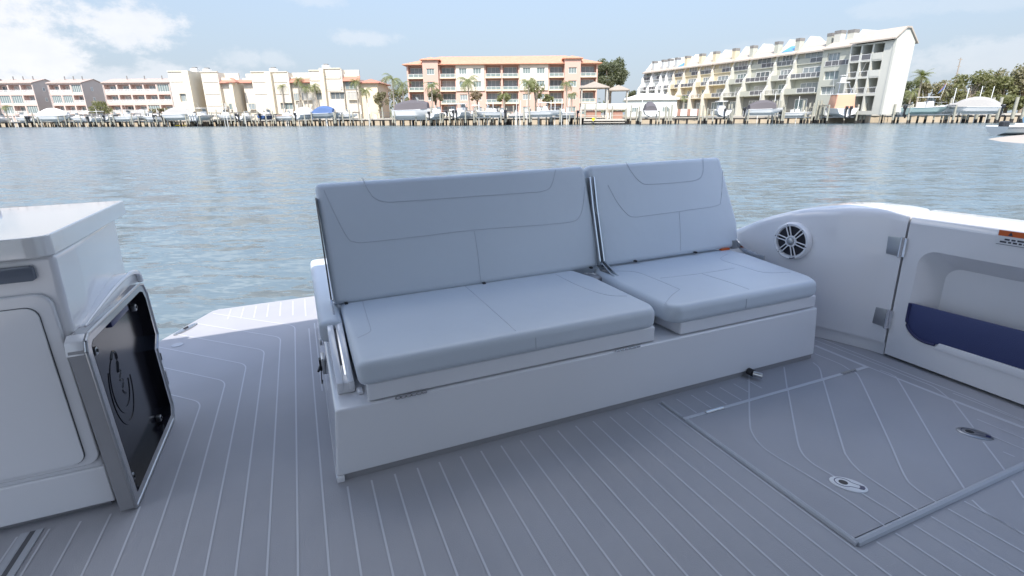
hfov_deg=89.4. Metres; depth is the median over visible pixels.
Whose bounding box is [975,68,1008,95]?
broadleaf tree
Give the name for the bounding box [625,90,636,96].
shrub
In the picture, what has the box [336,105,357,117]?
motorboat
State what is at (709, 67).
window
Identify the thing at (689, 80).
window
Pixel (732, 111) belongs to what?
boat lift
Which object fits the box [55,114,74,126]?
lift
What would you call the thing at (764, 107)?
motorboat
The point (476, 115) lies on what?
piling
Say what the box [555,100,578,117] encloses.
motorboat
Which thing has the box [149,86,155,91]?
window
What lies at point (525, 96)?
window
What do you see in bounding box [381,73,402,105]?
palm tree
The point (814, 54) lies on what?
window
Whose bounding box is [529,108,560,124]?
boat lift
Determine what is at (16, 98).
window
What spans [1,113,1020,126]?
seawall
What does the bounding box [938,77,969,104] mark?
broadleaf tree
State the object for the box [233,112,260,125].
lift
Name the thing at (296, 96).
window
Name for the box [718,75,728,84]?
window
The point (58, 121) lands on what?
lift
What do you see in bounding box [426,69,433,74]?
window
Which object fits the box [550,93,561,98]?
window
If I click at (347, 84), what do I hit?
window
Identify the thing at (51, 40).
sky
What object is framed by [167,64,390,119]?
cream apartments
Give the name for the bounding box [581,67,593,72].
window
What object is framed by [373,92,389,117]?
tree
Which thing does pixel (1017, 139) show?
boat
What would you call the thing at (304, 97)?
window
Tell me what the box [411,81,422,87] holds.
window
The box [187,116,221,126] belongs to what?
lift
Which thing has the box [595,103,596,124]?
piling
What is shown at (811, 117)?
boat lift
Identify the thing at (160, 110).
shrub
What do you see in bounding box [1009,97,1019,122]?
piling
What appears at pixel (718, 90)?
window
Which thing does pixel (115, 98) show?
window
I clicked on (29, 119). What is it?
motorboat
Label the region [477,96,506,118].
motorboat
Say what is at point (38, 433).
door
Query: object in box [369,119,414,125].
boardwalk
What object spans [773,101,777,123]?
piling
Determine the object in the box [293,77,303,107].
palm tree
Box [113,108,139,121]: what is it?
motorboat
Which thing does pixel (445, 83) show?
window
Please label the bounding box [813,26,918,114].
end block
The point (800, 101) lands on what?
window
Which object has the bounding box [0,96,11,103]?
window
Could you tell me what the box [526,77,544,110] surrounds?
palm tree
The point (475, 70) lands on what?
window
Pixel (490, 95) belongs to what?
window
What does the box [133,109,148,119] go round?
motorboat
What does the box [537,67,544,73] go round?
window
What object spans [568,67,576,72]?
window
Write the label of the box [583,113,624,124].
fishing pier
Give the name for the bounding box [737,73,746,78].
window
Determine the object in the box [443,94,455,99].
window
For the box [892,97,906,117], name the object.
motorboat
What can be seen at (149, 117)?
motorboat
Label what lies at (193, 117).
motorboat
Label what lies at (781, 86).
window
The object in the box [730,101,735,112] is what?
window
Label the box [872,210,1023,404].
side door
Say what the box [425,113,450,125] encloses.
lift
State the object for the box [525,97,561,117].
motorboat
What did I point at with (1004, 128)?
skiff
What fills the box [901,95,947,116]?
motorboat
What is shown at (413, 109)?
motorboat
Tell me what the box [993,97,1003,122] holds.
piling
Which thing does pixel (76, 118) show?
motorboat
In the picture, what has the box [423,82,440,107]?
palm tree
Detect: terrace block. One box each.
[0,76,52,120]
[45,76,108,117]
[100,76,173,120]
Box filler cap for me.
[171,343,183,346]
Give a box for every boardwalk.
[0,121,76,126]
[76,121,178,126]
[175,120,275,125]
[272,119,373,125]
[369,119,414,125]
[412,118,503,124]
[507,118,583,124]
[626,117,701,123]
[703,117,773,123]
[776,116,826,122]
[951,114,1020,122]
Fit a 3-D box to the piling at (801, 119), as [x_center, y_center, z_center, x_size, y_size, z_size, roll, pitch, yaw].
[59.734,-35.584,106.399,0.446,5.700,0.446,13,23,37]
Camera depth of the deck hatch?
2.30 m
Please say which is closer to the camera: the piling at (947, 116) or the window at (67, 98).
the piling at (947, 116)
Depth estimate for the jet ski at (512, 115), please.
116.88 m
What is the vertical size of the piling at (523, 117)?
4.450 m
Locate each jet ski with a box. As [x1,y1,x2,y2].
[508,112,518,117]
[517,112,528,117]
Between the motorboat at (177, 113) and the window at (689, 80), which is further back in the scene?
the window at (689, 80)
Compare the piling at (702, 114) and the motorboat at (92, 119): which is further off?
the motorboat at (92, 119)
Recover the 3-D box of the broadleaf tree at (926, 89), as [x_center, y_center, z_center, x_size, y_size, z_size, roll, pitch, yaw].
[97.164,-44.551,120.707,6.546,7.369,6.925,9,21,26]
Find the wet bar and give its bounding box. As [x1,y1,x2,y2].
[0,201,143,529]
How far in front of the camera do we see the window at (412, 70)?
149.57 m
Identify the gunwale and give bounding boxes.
[717,202,929,353]
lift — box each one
[8,116,40,126]
[36,116,75,126]
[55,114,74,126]
[64,115,93,126]
[78,114,100,126]
[87,116,116,126]
[100,115,129,126]
[112,113,145,126]
[137,116,169,126]
[151,113,179,126]
[163,115,199,126]
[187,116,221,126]
[210,112,241,125]
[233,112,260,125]
[254,114,281,126]
[274,115,303,125]
[292,114,321,125]
[310,112,342,125]
[333,112,359,125]
[394,111,438,125]
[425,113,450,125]
[441,115,463,125]
[449,110,475,125]
[473,112,504,125]
[492,111,511,124]
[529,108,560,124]
[549,111,575,124]
[707,109,733,123]
[744,109,783,123]
[779,107,813,123]
[816,104,859,123]
[880,104,913,123]
[896,105,957,123]
[932,105,969,122]
[943,108,1000,122]
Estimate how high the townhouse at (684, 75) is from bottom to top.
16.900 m
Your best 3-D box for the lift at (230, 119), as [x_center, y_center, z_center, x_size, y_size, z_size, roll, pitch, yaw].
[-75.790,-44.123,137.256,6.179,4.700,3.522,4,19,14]
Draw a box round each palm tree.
[1,105,10,115]
[277,84,285,112]
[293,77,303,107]
[300,84,310,107]
[309,83,320,106]
[349,79,360,118]
[359,87,370,117]
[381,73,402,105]
[394,81,412,100]
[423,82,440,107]
[456,75,476,112]
[470,91,482,109]
[497,92,509,109]
[520,78,538,110]
[560,80,574,111]
[567,92,577,110]
[680,96,687,115]
[904,88,920,103]
[910,68,934,106]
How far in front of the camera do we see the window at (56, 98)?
163.83 m
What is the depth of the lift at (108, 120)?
144.98 m
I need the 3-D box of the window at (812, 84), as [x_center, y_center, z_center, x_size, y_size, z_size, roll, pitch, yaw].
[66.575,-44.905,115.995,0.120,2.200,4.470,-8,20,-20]
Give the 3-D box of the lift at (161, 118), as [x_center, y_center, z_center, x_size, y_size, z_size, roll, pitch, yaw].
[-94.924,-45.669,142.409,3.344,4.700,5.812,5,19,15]
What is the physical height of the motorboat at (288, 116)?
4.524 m
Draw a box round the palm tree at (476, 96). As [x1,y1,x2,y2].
[470,91,482,109]
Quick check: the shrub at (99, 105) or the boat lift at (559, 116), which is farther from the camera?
the shrub at (99, 105)
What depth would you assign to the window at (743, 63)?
131.93 m
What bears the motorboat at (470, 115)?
on the boat lift
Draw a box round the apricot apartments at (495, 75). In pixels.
[402,56,601,115]
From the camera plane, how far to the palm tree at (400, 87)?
134.62 m
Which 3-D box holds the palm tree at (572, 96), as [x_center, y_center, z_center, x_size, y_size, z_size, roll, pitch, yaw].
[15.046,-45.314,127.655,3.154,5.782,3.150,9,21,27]
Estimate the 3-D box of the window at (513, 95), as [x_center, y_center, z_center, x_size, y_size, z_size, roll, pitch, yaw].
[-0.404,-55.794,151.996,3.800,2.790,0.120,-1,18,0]
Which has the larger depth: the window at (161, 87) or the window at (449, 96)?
the window at (161, 87)
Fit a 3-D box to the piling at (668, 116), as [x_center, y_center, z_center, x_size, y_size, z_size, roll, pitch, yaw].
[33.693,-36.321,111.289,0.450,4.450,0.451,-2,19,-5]
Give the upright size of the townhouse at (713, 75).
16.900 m
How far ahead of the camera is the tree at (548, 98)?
136.29 m
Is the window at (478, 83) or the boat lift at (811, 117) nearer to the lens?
the boat lift at (811, 117)
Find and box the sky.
[0,0,1023,116]
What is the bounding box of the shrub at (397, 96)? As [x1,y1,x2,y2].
[390,86,409,107]
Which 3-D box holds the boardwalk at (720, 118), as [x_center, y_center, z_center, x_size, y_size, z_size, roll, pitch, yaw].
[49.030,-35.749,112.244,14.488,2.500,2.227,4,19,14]
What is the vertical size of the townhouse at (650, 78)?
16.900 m
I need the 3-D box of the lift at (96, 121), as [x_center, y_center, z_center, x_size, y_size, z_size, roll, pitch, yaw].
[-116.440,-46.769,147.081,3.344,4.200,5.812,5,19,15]
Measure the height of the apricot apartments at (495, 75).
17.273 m
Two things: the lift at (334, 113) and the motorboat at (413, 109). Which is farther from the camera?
the lift at (334, 113)
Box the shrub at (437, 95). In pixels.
[427,88,442,105]
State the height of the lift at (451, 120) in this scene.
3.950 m
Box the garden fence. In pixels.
[674,109,700,115]
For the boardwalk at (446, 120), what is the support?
in the water
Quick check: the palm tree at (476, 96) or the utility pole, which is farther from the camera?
the utility pole
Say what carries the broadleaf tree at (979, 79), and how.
on the ground
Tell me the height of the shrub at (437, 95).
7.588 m
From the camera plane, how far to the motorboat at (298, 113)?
125.36 m
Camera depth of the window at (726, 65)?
137.76 m
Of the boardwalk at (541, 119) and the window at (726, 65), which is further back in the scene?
the window at (726, 65)
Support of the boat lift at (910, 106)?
in the water
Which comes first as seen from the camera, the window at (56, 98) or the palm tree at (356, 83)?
the palm tree at (356, 83)
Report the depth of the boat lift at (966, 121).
97.86 m
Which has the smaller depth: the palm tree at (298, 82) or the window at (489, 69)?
the palm tree at (298, 82)
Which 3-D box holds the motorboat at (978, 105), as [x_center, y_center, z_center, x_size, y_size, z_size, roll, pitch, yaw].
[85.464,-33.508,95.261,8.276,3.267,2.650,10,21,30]
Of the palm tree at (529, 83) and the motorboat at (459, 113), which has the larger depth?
the palm tree at (529, 83)
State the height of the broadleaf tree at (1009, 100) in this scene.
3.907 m
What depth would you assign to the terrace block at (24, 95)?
167.93 m
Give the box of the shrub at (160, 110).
[147,108,167,115]
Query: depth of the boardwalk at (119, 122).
148.28 m
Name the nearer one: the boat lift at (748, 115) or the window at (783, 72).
the boat lift at (748, 115)
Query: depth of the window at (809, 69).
114.82 m
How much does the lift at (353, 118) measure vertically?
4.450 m
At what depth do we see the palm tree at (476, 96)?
138.64 m
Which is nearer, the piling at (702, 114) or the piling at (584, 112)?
the piling at (702, 114)
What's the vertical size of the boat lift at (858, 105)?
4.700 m
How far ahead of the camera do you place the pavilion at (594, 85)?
113.84 m
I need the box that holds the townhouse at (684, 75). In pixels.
[666,53,706,112]
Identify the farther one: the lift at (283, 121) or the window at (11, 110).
the window at (11, 110)
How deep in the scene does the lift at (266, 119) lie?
128.89 m
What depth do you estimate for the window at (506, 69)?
149.61 m
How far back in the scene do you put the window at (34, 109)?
168.58 m
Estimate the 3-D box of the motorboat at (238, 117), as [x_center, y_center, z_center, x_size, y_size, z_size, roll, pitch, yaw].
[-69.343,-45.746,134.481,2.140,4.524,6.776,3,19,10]
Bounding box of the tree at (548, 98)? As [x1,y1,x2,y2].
[542,94,553,110]
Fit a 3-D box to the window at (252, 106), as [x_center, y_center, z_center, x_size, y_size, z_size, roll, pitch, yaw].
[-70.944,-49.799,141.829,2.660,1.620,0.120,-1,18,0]
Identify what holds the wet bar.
on the deck
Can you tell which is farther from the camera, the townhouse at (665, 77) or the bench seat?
the townhouse at (665, 77)
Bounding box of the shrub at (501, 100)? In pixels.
[496,94,510,102]
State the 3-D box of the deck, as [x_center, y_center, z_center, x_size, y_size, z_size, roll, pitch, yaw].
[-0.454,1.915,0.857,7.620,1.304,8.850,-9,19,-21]
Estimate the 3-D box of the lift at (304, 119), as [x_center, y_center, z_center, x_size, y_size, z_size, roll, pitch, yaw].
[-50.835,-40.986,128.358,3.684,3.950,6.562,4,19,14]
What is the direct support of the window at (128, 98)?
in the terrace block at (134, 95)
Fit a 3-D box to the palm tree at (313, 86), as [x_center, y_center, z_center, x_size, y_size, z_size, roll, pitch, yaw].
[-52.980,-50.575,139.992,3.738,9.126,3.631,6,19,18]
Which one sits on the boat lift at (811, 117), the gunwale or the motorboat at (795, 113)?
the motorboat at (795, 113)
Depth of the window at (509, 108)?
152.89 m
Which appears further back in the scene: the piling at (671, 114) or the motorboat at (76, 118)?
the motorboat at (76, 118)
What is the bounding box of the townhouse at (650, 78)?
[637,60,667,94]
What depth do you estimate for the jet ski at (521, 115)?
116.73 m
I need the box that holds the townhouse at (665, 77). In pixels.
[655,57,683,93]
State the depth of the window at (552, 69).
149.61 m
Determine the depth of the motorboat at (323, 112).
125.35 m
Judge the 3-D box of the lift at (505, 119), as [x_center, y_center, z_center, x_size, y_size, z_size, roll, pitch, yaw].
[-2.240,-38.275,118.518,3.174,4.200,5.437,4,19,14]
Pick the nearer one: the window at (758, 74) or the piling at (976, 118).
the piling at (976, 118)
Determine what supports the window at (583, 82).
in the apricot apartments at (495, 75)
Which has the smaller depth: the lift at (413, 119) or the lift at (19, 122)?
the lift at (413, 119)
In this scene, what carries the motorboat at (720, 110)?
on the boat lift at (732, 111)
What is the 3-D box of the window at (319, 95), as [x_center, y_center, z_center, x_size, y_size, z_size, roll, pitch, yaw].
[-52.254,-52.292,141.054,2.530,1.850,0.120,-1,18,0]
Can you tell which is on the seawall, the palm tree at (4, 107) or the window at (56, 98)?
the palm tree at (4, 107)
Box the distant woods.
[390,98,1012,116]
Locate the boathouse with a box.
[623,93,679,115]
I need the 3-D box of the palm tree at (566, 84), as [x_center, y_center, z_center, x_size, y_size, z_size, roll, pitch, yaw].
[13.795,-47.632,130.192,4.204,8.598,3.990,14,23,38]
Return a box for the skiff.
[985,121,1023,134]
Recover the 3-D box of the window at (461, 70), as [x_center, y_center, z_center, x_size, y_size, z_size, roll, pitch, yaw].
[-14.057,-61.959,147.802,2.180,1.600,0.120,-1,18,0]
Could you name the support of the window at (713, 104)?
in the townhouse at (713, 75)
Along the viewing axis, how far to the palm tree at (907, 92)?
115.50 m
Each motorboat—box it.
[0,114,12,121]
[16,112,31,122]
[25,110,39,122]
[36,108,70,120]
[71,113,87,122]
[86,109,103,122]
[102,107,115,121]
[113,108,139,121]
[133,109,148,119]
[143,108,165,121]
[162,107,195,120]
[188,107,213,120]
[217,106,237,120]
[236,103,253,120]
[256,104,274,120]
[274,102,293,120]
[293,107,312,120]
[312,106,339,118]
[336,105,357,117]
[392,97,436,118]
[426,102,445,119]
[444,97,456,118]
[450,102,469,119]
[462,103,485,118]
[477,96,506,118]
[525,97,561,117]
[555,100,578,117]
[642,101,657,116]
[714,99,731,117]
[743,100,782,116]
[778,99,810,118]
[825,64,865,118]
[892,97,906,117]
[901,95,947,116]
[936,101,956,113]
[947,97,1005,114]
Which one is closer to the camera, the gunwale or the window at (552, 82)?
the gunwale
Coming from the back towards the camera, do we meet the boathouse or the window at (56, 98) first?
the window at (56, 98)
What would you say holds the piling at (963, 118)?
in the water
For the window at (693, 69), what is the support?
in the townhouse at (684, 75)
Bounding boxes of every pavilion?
[579,81,609,123]
[606,85,629,117]
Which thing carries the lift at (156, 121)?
in the water
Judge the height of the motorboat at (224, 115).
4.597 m
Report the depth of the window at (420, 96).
151.78 m
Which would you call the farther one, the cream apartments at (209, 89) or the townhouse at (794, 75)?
the cream apartments at (209, 89)
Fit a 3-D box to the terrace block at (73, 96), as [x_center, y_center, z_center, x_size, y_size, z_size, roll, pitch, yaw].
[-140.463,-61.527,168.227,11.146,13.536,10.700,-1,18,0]
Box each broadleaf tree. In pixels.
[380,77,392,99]
[597,56,629,115]
[902,80,923,107]
[911,82,945,105]
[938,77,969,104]
[943,69,996,103]
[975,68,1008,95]
[988,72,1020,95]
[994,93,1023,112]
[1005,63,1023,112]
[1017,96,1023,109]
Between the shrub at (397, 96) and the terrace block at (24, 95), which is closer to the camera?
the shrub at (397, 96)
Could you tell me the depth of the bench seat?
2.82 m
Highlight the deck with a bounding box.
[0,296,1023,575]
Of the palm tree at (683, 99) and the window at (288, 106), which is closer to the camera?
the palm tree at (683, 99)
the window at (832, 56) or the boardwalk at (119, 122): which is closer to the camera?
the window at (832, 56)
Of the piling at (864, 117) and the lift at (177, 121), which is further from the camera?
the lift at (177, 121)
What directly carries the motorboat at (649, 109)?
on the piling at (640, 112)
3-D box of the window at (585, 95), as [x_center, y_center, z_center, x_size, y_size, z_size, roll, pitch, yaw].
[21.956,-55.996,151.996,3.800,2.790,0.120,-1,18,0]
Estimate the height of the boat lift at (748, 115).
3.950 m
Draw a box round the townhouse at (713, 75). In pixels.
[687,48,739,114]
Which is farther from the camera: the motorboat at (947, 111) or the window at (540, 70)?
the window at (540, 70)
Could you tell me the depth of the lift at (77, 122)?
147.57 m
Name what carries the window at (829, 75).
in the end block at (884, 56)
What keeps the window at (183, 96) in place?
in the cream apartments at (209, 89)
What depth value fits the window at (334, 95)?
141.02 m
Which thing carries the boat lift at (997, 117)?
in the water
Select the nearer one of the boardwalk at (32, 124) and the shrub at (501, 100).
the shrub at (501, 100)
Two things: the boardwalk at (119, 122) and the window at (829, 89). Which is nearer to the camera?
the window at (829, 89)
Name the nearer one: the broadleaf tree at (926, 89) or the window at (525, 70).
the broadleaf tree at (926, 89)
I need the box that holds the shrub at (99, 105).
[88,100,112,114]
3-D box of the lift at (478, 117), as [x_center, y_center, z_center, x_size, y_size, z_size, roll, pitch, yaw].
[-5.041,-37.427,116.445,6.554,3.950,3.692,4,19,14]
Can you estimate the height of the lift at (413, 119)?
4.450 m
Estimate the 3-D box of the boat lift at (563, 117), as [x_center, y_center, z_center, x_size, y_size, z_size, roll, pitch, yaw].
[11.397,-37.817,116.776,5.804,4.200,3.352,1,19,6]
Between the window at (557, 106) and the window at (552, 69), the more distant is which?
the window at (557, 106)
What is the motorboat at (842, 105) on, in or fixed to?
on the boat lift at (858, 105)
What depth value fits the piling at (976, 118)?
98.23 m
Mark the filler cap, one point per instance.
(177, 344)
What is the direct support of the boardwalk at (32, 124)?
in the water
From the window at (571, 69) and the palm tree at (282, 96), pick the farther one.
the window at (571, 69)
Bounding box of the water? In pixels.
[0,111,1023,340]
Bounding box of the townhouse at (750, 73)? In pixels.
[720,41,783,114]
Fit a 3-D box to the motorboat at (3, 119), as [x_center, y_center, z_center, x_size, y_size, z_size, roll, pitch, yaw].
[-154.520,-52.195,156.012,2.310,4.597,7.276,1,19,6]
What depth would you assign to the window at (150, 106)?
160.86 m
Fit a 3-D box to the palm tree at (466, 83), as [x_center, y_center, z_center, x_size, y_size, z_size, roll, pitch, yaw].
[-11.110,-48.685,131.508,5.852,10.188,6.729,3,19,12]
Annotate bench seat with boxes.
[310,157,816,482]
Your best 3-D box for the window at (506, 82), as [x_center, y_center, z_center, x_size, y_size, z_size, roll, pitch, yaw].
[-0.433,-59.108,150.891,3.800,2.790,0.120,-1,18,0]
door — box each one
[0,309,83,480]
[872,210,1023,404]
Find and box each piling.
[475,106,476,125]
[523,110,524,124]
[584,103,585,124]
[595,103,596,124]
[638,111,659,124]
[664,106,666,123]
[667,108,669,123]
[670,105,672,123]
[701,105,704,123]
[729,104,732,123]
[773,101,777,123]
[800,100,805,122]
[803,107,807,123]
[814,100,819,122]
[817,100,822,122]
[820,104,823,122]
[862,103,867,122]
[945,98,952,122]
[961,113,966,122]
[973,114,978,122]
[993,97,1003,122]
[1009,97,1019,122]
[1019,106,1023,122]
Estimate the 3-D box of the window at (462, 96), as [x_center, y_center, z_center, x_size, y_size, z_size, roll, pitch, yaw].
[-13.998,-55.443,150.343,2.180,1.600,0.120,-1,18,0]
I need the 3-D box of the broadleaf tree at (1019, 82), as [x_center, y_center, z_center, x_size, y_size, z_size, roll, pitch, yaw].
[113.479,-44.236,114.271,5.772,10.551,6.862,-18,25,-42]
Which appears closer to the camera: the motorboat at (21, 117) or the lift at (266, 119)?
the lift at (266, 119)
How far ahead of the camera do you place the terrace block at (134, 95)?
160.21 m
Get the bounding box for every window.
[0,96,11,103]
[2,106,13,113]
[12,95,23,103]
[27,106,37,113]
[52,95,62,102]
[63,95,73,102]
[71,85,81,92]
[112,96,118,102]
[125,96,131,101]
[148,105,159,110]
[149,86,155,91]
[157,84,169,91]
[180,94,186,101]
[248,103,255,109]
[281,103,293,109]
[293,93,298,100]
[301,93,311,99]
[316,93,321,99]
[330,92,344,98]
[345,82,357,88]
[347,92,357,99]
[410,68,422,73]
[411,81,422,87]
[412,94,423,99]
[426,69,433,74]
[442,68,454,73]
[442,81,454,86]
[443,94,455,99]
[459,68,466,73]
[460,94,467,99]
[473,68,480,73]
[473,81,480,86]
[487,67,499,72]
[487,80,499,86]
[488,93,499,98]
[489,106,499,110]
[504,67,516,73]
[504,80,516,85]
[505,106,515,111]
[506,93,516,98]
[523,68,529,73]
[523,94,529,99]
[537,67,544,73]
[537,81,544,86]
[550,67,561,72]
[550,80,561,85]
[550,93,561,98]
[550,105,561,110]
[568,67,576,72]
[568,106,575,111]
[580,92,592,98]
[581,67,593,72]
[581,80,593,85]
[688,78,696,86]
[689,67,697,75]
[704,65,711,73]
[710,102,717,114]
[716,88,724,96]
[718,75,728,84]
[719,63,729,68]
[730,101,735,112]
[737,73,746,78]
[738,61,747,70]
[754,86,765,94]
[756,71,769,81]
[757,58,771,67]
[777,84,785,93]
[780,69,790,79]
[782,55,793,65]
[794,99,807,111]
[799,82,817,92]
[803,66,820,77]
[805,51,823,62]
[821,86,834,94]
[824,70,838,79]
[828,52,839,60]
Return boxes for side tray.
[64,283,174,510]
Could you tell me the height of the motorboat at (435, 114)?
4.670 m
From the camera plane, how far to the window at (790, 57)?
120.02 m
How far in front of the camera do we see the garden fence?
117.76 m
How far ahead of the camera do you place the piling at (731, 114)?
108.64 m
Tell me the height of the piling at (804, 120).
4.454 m
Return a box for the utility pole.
[954,58,962,85]
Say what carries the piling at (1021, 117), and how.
in the water
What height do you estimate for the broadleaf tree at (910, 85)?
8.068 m
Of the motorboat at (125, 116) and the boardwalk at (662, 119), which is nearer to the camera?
the boardwalk at (662, 119)
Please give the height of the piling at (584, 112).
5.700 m
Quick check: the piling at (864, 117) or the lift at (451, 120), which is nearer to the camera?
the piling at (864, 117)
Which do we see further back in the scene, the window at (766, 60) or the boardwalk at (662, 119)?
the window at (766, 60)
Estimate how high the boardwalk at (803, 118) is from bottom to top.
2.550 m
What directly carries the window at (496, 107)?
in the apricot apartments at (495, 75)
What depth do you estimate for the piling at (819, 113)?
105.20 m
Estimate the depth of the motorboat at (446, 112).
119.10 m
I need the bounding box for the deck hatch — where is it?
[661,366,1023,546]
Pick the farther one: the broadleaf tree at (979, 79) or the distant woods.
the distant woods
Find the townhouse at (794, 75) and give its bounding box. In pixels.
[761,33,834,114]
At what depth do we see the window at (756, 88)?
128.53 m
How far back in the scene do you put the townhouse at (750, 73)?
129.87 m
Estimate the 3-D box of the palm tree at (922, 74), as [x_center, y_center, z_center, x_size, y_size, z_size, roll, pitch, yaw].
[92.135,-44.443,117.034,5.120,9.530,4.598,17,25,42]
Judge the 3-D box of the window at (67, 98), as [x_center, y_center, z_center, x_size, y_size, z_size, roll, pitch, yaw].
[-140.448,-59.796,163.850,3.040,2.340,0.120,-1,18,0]
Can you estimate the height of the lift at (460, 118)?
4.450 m
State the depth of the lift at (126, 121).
142.23 m
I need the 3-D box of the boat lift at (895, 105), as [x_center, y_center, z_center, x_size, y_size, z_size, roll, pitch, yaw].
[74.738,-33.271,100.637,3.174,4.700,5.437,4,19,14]
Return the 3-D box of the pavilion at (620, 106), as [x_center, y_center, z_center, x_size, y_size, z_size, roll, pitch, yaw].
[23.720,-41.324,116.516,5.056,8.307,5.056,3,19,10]
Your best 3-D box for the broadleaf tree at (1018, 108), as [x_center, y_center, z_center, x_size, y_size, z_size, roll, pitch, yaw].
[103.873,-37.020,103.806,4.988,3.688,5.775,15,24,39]
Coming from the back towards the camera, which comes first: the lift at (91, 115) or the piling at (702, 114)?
the lift at (91, 115)
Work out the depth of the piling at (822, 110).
105.22 m
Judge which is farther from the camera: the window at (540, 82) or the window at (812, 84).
the window at (540, 82)
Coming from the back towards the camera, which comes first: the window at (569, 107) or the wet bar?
the window at (569, 107)
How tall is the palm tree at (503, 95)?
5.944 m
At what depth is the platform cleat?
3.99 m
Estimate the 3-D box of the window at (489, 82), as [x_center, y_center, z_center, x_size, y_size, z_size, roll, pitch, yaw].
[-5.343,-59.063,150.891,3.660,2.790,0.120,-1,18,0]
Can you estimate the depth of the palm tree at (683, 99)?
117.75 m
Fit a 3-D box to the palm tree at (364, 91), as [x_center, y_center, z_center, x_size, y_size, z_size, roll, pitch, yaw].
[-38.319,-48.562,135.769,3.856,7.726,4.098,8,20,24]
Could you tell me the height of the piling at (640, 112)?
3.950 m
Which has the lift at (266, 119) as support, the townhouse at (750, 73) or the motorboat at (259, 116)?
the motorboat at (259, 116)
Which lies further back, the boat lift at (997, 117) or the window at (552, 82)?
the window at (552, 82)
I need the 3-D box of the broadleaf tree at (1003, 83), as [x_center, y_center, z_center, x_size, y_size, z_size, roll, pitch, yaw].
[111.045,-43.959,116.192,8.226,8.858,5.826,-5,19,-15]
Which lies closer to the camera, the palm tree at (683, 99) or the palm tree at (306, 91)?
the palm tree at (683, 99)
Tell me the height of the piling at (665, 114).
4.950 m
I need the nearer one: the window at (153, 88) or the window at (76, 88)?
the window at (153, 88)
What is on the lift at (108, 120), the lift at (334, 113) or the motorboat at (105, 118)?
the motorboat at (105, 118)
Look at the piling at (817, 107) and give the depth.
105.36 m
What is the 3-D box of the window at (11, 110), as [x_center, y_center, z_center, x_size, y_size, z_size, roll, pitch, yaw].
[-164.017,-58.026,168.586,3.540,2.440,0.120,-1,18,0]
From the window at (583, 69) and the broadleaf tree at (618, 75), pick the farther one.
the broadleaf tree at (618, 75)
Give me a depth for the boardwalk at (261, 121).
137.99 m
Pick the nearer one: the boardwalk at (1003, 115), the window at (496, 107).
the boardwalk at (1003, 115)
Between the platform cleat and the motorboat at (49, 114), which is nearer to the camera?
the platform cleat
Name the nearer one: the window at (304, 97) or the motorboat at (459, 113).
the motorboat at (459, 113)
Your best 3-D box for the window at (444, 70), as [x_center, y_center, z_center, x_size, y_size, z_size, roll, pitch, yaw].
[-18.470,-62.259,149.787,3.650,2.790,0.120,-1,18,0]
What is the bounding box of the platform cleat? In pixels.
[173,323,196,335]
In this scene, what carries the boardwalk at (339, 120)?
in the water

